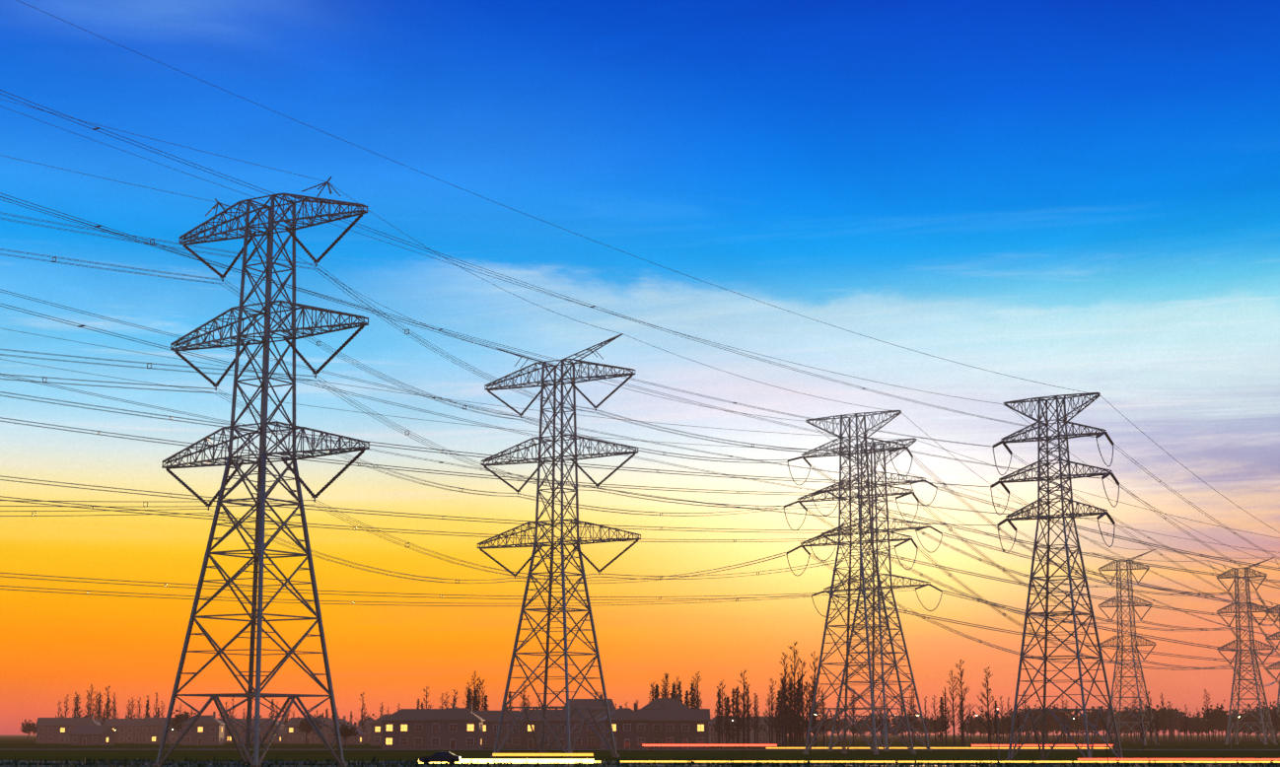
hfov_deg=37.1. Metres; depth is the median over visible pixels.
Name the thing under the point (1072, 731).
broadleaf tree
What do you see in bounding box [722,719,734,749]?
street lamp
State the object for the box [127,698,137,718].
bare tree
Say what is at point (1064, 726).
bare tree
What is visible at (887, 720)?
bare tree
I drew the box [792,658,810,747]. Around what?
bare tree
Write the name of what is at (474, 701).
bare tree
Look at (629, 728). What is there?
house
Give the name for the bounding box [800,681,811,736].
bare tree
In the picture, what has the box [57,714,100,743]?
house
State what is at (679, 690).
conifer tree
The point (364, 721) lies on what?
bare tree
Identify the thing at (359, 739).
house
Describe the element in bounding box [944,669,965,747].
bare tree
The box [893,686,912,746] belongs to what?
bare tree
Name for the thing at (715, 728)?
bare tree
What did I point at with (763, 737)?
house
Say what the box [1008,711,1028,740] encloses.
broadleaf tree
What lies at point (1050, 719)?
broadleaf tree
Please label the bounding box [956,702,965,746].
conifer tree
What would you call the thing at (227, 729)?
bare tree
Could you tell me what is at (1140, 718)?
conifer tree
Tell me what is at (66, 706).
bare tree
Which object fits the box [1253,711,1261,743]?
conifer tree
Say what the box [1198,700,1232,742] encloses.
broadleaf tree
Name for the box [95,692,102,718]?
bare tree
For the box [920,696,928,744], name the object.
bare tree
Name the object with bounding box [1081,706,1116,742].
broadleaf tree
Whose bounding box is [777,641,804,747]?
bare tree
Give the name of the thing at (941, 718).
conifer tree
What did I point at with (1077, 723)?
conifer tree
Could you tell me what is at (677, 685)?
bare tree
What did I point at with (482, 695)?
bare tree
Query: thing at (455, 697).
bare tree
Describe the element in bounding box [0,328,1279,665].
conductors
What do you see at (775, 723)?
bare tree
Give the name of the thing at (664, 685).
bare tree
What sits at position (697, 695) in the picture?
bare tree
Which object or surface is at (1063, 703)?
bare tree
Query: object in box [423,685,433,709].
bare tree
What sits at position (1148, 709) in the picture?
bare tree
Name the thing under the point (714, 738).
house
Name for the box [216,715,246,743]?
house
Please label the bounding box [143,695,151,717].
bare tree
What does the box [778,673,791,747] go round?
bare tree
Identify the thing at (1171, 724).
bare tree
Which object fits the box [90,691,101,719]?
bare tree
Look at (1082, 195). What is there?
sky
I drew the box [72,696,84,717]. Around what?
bare tree
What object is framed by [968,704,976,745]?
bare tree
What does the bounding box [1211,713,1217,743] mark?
bare tree
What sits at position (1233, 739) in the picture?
conifer tree
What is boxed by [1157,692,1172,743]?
bare tree
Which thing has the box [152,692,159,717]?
bare tree
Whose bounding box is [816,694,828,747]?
bare tree
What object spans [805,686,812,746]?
bare tree
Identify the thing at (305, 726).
broadleaf tree
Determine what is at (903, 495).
tension insulators
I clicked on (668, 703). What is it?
roof
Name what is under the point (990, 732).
tree sapling
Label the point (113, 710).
bare tree
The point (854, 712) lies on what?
bare tree
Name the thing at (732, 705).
conifer tree
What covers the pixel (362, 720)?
bare tree
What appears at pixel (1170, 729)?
bare tree
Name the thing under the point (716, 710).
conifer tree
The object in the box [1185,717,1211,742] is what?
broadleaf tree
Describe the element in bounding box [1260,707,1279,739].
broadleaf tree
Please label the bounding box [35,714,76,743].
house
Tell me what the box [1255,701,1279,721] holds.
broadleaf tree
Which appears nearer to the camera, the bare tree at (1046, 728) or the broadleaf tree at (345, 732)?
the broadleaf tree at (345, 732)
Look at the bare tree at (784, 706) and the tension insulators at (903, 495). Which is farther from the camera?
the bare tree at (784, 706)
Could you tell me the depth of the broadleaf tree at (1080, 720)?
918.78 m
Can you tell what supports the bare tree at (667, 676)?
on the ground at (14, 742)
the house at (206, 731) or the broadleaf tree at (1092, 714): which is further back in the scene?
the broadleaf tree at (1092, 714)
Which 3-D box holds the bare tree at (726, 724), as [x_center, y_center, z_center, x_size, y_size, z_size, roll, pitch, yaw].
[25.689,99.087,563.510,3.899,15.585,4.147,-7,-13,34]
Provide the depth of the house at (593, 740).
477.89 m
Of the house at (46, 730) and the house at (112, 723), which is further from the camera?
the house at (112, 723)
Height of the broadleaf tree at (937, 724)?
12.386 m
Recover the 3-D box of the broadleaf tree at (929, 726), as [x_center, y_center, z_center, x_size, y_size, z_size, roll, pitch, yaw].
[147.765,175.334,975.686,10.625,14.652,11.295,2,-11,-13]
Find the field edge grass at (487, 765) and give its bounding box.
[5,760,1279,766]
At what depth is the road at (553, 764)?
199.89 m
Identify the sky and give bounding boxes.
[0,0,1279,734]
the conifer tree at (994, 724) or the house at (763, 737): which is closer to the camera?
the conifer tree at (994, 724)
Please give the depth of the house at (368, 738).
754.85 m
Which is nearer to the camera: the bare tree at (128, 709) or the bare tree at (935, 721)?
the bare tree at (935, 721)
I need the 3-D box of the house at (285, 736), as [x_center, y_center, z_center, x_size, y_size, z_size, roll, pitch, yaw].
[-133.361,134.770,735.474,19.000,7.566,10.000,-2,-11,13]
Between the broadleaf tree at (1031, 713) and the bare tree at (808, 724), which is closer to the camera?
the bare tree at (808, 724)
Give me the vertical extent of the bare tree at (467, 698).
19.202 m
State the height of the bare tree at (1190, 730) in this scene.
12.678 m
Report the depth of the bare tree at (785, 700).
488.94 m
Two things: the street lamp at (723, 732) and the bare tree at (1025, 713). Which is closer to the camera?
the street lamp at (723, 732)
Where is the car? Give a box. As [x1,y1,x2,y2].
[418,751,461,764]
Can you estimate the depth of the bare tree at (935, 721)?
581.04 m
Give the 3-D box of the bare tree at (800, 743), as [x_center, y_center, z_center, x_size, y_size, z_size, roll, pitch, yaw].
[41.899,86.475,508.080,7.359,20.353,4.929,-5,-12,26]
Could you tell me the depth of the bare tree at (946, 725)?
541.58 m
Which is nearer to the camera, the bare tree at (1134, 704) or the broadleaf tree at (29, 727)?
the bare tree at (1134, 704)
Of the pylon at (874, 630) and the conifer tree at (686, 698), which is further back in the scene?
the conifer tree at (686, 698)
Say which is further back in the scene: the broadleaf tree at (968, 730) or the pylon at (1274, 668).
the broadleaf tree at (968, 730)
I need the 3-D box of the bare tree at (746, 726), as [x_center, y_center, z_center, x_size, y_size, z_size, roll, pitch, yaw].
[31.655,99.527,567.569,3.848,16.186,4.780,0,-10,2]
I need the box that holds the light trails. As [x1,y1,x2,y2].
[418,744,1279,763]
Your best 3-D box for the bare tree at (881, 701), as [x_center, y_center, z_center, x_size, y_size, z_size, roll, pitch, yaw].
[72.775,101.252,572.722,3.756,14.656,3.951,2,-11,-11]
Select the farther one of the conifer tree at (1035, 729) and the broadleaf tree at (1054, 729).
the broadleaf tree at (1054, 729)
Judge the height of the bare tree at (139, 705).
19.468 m
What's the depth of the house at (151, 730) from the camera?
693.79 m
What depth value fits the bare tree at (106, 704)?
787.61 m
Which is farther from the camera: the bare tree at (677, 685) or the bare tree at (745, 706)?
the bare tree at (677, 685)
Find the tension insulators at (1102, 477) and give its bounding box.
[990,431,1119,530]
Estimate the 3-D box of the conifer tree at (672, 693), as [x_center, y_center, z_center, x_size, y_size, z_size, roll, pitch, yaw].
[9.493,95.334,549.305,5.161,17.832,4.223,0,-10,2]
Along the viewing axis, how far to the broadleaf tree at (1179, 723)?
923.90 m
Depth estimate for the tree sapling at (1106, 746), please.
201.55 m
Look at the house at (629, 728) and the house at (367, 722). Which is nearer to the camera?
the house at (629, 728)
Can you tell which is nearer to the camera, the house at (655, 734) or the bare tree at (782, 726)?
the house at (655, 734)
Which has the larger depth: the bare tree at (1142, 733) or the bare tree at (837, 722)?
the bare tree at (837, 722)
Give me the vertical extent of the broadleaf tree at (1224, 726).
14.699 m
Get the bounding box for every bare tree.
[55,700,63,717]
[62,694,70,717]
[71,699,79,717]
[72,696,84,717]
[83,690,92,717]
[86,684,95,717]
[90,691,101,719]
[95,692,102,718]
[99,686,112,718]
[109,692,117,718]
[109,701,120,718]
[126,699,131,719]
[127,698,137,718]
[136,698,143,718]
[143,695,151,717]
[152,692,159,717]
[224,711,232,743]
[230,697,236,718]
[284,700,290,726]
[355,692,367,726]
[359,707,369,733]
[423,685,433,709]
[450,689,458,708]
[462,682,473,710]
[465,671,480,711]
[472,676,483,711]
[479,678,489,711]
[518,680,527,711]
[648,681,655,702]
[658,673,670,698]
[660,674,669,697]
[671,676,682,703]
[690,671,702,709]
[690,677,702,709]
[711,684,724,744]
[713,680,727,744]
[719,693,731,744]
[732,686,742,744]
[733,670,754,744]
[738,695,746,744]
[740,694,751,744]
[744,681,761,744]
[747,696,758,744]
[751,693,766,744]
[760,692,774,744]
[763,677,776,744]
[768,679,788,747]
[772,699,779,745]
[772,703,782,744]
[774,676,789,732]
[775,652,799,747]
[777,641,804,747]
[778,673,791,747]
[781,672,796,747]
[788,672,807,747]
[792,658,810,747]
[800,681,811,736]
[802,651,824,747]
[804,675,821,747]
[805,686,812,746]
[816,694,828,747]
[819,690,829,738]
[833,698,844,746]
[846,696,858,746]
[848,690,861,734]
[875,710,884,746]
[877,697,884,745]
[885,697,890,745]
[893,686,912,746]
[905,686,921,743]
[905,691,919,745]
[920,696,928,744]
[929,695,940,745]
[938,687,950,737]
[940,692,950,746]
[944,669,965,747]
[955,659,974,746]
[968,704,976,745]
[975,667,995,747]
[998,696,1007,744]
[1001,697,1012,744]
[1013,712,1021,755]
[1018,690,1031,742]
[1041,714,1051,743]
[1060,695,1068,743]
[1062,707,1068,744]
[1063,700,1072,743]
[1106,701,1112,743]
[1131,693,1139,743]
[1138,712,1147,751]
[1145,691,1155,745]
[1150,709,1160,748]
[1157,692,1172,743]
[1165,706,1175,743]
[1167,703,1173,742]
[1179,705,1192,745]
[1187,711,1195,743]
[1195,709,1201,742]
[1202,689,1213,744]
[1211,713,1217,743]
[1273,703,1279,743]
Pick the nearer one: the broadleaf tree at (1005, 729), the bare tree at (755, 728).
the bare tree at (755, 728)
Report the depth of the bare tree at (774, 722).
556.64 m
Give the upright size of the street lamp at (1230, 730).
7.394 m
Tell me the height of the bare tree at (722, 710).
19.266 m
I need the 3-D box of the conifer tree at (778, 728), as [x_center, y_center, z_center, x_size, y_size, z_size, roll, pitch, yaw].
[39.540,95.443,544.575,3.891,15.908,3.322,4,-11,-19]
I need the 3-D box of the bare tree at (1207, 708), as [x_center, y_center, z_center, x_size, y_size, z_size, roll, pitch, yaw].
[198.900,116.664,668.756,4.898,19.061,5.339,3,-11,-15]
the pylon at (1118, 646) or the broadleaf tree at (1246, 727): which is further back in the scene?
the broadleaf tree at (1246, 727)
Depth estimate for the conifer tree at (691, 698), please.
569.95 m
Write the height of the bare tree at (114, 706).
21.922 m
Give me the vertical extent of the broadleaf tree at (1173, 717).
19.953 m
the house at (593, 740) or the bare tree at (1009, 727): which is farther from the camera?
the bare tree at (1009, 727)
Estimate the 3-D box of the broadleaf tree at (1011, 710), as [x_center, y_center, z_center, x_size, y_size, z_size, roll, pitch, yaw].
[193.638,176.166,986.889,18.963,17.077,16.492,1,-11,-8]
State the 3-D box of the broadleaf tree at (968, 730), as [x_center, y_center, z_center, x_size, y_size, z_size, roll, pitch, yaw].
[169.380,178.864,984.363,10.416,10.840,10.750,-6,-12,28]
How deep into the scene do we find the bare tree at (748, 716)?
563.04 m
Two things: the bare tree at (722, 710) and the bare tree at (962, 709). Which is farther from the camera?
the bare tree at (722, 710)
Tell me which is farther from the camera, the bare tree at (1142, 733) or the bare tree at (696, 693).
the bare tree at (696, 693)
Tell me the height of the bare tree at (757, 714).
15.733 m
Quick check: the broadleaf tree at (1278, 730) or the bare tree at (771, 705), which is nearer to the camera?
the bare tree at (771, 705)
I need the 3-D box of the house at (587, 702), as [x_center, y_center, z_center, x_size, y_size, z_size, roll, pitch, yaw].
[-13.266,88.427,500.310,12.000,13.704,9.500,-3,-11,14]
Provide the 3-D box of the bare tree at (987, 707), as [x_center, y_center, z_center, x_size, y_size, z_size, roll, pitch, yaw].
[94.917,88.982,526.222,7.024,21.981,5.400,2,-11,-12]
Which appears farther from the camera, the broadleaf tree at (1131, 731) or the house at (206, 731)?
the broadleaf tree at (1131, 731)
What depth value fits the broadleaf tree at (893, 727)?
940.15 m
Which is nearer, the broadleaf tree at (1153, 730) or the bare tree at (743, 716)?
the bare tree at (743, 716)
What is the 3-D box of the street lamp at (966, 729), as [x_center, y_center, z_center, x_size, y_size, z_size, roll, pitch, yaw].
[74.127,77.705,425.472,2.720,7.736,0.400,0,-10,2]
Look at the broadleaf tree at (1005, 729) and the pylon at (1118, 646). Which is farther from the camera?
the broadleaf tree at (1005, 729)
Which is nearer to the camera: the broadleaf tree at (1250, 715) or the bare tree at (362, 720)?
the bare tree at (362, 720)
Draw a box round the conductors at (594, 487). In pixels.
[0,98,1279,686]
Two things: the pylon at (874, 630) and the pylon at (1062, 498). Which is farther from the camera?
the pylon at (874, 630)
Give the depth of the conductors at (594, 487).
294.71 m
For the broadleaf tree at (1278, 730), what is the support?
on the ground at (14, 742)
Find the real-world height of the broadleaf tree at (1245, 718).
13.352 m
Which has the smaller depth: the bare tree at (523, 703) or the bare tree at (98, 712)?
the bare tree at (523, 703)
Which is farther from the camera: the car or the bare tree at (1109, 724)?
the bare tree at (1109, 724)
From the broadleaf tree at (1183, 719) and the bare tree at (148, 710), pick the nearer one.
the bare tree at (148, 710)
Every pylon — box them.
[151,176,369,766]
[477,333,640,758]
[797,410,916,754]
[820,437,931,751]
[998,392,1125,761]
[1089,549,1159,745]
[1207,558,1278,744]
[1258,598,1279,742]
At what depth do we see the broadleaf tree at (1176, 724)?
940.55 m
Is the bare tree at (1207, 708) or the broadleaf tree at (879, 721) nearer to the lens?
the bare tree at (1207, 708)
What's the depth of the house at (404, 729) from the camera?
454.74 m
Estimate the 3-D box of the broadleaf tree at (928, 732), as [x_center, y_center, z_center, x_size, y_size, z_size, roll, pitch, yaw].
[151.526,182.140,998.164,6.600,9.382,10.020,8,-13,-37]
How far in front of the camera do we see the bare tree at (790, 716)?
493.60 m
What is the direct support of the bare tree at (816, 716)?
on the ground at (14, 742)
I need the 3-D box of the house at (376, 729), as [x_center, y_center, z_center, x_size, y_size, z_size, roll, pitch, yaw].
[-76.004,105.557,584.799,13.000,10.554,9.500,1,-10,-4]
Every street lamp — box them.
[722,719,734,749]
[966,714,978,749]
[1229,715,1241,749]
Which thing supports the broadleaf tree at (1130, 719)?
on the ground at (14, 742)
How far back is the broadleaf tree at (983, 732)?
940.24 m
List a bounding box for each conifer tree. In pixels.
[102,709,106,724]
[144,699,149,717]
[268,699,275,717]
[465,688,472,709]
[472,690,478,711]
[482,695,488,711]
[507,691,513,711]
[654,684,659,699]
[669,683,677,699]
[676,681,683,702]
[684,692,689,706]
[688,683,696,709]
[713,690,725,739]
[724,697,734,744]
[729,688,736,744]
[729,688,743,744]
[772,690,783,746]
[786,682,798,747]
[790,680,805,739]
[807,686,822,736]
[935,697,948,744]
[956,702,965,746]
[991,701,1003,744]
[1032,713,1040,744]
[1072,706,1082,743]
[1137,698,1146,744]
[1230,714,1235,743]
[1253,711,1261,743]
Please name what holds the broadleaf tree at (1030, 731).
on the ground at (14, 742)
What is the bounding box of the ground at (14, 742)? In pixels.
[0,734,1279,762]
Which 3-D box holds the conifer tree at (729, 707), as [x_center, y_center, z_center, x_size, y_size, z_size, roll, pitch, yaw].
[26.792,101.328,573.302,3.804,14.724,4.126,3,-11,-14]
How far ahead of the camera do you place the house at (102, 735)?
612.39 m
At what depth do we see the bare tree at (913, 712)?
592.57 m
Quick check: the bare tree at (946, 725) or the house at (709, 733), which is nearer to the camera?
the bare tree at (946, 725)
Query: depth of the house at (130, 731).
739.55 m
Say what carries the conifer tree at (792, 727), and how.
on the ground at (14, 742)
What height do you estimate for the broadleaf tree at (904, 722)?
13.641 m
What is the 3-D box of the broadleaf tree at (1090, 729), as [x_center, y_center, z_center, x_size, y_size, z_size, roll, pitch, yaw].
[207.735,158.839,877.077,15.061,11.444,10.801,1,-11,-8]
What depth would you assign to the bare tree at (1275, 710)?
684.45 m
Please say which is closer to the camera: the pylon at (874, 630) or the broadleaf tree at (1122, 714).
the pylon at (874, 630)
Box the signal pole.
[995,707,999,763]
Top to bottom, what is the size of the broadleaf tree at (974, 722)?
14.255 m
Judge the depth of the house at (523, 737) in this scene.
470.44 m
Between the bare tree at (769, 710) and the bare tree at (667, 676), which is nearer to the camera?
the bare tree at (769, 710)
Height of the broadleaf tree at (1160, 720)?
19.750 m
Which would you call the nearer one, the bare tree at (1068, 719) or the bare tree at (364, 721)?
the bare tree at (364, 721)
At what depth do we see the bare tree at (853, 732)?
561.41 m
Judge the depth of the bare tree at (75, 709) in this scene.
798.24 m
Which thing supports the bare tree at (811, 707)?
on the ground at (14, 742)
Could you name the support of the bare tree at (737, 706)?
on the ground at (14, 742)
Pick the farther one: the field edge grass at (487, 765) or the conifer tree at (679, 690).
the conifer tree at (679, 690)
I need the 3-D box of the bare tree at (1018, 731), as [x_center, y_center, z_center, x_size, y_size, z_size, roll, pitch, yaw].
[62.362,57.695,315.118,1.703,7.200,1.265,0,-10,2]
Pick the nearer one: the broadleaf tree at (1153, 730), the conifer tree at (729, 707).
the conifer tree at (729, 707)
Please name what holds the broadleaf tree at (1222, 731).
on the ground at (14, 742)
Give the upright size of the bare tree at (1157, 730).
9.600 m
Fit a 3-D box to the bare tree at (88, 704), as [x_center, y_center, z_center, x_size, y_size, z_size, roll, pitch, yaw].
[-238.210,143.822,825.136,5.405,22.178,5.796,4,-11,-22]
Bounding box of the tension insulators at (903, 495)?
[783,446,919,555]
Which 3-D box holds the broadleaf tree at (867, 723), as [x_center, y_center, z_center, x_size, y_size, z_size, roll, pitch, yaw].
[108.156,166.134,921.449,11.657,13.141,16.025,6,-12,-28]
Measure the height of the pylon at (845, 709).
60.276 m
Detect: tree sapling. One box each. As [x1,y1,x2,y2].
[987,708,996,766]
[1102,720,1108,766]
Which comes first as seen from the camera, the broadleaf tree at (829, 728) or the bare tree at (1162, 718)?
the bare tree at (1162, 718)
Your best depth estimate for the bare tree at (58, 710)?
831.51 m
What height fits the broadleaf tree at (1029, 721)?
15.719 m
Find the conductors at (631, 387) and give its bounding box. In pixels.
[0,0,1279,637]
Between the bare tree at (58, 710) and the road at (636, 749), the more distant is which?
the bare tree at (58, 710)
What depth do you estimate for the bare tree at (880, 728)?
545.29 m
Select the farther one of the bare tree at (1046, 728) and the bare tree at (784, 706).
the bare tree at (1046, 728)
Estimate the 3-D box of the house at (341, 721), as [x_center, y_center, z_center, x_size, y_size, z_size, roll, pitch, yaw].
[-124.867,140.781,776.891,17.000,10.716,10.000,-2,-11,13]
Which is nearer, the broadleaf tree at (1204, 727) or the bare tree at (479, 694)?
the bare tree at (479, 694)
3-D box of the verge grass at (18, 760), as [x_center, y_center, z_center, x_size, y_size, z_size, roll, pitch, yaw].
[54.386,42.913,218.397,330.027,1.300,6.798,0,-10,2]
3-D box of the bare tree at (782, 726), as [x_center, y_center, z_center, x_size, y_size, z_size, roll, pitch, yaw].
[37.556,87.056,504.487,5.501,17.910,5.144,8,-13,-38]
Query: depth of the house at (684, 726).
456.07 m
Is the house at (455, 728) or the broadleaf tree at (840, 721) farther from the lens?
the broadleaf tree at (840, 721)
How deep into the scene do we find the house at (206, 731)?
609.97 m
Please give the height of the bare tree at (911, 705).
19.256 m
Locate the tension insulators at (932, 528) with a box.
[809,479,942,598]
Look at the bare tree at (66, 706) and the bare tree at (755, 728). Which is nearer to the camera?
the bare tree at (755, 728)
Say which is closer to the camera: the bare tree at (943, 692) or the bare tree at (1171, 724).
the bare tree at (943, 692)
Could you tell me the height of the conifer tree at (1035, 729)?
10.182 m
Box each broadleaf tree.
[20,719,37,741]
[169,709,196,730]
[292,711,325,744]
[331,721,357,747]
[812,714,838,741]
[837,716,851,740]
[854,713,871,741]
[870,713,897,732]
[891,717,904,741]
[893,712,922,741]
[916,718,932,739]
[919,711,933,732]
[926,728,937,741]
[930,714,951,741]
[957,720,976,741]
[963,711,995,741]
[976,728,995,741]
[995,717,1010,733]
[998,708,1021,741]
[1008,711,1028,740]
[1011,700,1042,741]
[1018,716,1033,741]
[1020,711,1057,742]
[1031,704,1062,742]
[1048,726,1062,738]
[1053,707,1081,741]
[1067,716,1083,741]
[1075,713,1090,740]
[1079,721,1106,741]
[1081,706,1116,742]
[1086,706,1103,741]
[1110,719,1128,741]
[1114,701,1143,741]
[1120,707,1161,742]
[1120,718,1138,741]
[1137,701,1172,738]
[1143,726,1161,741]
[1159,714,1172,741]
[1160,702,1183,741]
[1169,712,1189,741]
[1171,715,1196,741]
[1172,709,1194,741]
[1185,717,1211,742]
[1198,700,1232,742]
[1209,710,1243,740]
[1213,727,1227,741]
[1234,712,1255,741]
[1238,718,1259,742]
[1240,704,1266,741]
[1253,720,1279,742]
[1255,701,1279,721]
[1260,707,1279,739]
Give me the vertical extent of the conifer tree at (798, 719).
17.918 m
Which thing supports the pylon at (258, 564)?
on the ground at (14, 742)
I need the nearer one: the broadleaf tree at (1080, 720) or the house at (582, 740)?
the house at (582, 740)
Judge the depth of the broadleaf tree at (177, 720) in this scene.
669.38 m
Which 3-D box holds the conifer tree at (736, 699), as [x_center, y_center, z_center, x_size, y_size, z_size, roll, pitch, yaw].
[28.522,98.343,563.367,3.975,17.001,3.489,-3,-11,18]
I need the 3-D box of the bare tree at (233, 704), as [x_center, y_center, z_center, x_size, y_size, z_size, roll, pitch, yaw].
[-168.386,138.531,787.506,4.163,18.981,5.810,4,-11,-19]
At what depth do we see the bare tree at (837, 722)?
570.43 m
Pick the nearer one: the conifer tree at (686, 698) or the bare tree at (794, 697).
the bare tree at (794, 697)
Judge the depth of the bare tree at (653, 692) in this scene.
570.36 m
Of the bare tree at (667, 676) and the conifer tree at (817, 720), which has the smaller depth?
the conifer tree at (817, 720)
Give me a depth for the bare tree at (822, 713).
527.03 m
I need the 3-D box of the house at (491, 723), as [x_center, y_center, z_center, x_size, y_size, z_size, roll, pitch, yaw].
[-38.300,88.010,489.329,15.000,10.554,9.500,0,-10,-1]
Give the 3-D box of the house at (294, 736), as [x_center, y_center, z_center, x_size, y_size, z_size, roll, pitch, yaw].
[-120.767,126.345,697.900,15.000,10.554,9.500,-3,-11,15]
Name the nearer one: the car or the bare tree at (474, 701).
the car
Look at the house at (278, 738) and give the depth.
715.16 m
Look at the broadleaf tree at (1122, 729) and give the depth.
895.59 m
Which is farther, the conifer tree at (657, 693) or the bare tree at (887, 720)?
the bare tree at (887, 720)
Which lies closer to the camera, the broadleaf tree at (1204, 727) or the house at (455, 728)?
the house at (455, 728)
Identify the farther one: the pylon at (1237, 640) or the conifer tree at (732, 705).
the pylon at (1237, 640)
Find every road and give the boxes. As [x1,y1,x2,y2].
[0,749,1279,750]
[2,763,1259,766]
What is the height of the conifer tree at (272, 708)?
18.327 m
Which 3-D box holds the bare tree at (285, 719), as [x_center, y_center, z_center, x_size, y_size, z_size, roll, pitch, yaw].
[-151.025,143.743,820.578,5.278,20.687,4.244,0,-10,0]
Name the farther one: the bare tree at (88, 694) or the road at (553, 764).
the bare tree at (88, 694)
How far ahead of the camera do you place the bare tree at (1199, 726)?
813.07 m
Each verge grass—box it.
[0,754,1279,764]
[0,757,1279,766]
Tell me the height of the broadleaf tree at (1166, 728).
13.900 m
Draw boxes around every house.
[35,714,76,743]
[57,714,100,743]
[68,721,116,745]
[94,715,129,743]
[116,714,155,743]
[138,714,183,743]
[180,711,224,745]
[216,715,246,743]
[234,714,284,743]
[283,726,286,743]
[284,714,334,743]
[326,722,366,744]
[330,715,354,730]
[356,726,370,743]
[357,719,374,726]
[369,714,389,745]
[380,704,455,749]
[425,703,485,749]
[472,706,519,748]
[505,705,542,748]
[534,705,589,748]
[564,694,616,715]
[587,706,622,748]
[598,703,650,749]
[637,705,664,748]
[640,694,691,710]
[659,704,710,748]
[708,721,711,744]
[710,715,742,744]
[749,713,783,744]
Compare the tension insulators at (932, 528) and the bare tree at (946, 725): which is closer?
the tension insulators at (932, 528)
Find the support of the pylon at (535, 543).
on the ground at (14, 742)
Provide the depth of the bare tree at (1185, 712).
583.05 m
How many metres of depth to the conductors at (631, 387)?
148.22 m
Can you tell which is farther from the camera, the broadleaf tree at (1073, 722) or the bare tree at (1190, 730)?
the broadleaf tree at (1073, 722)

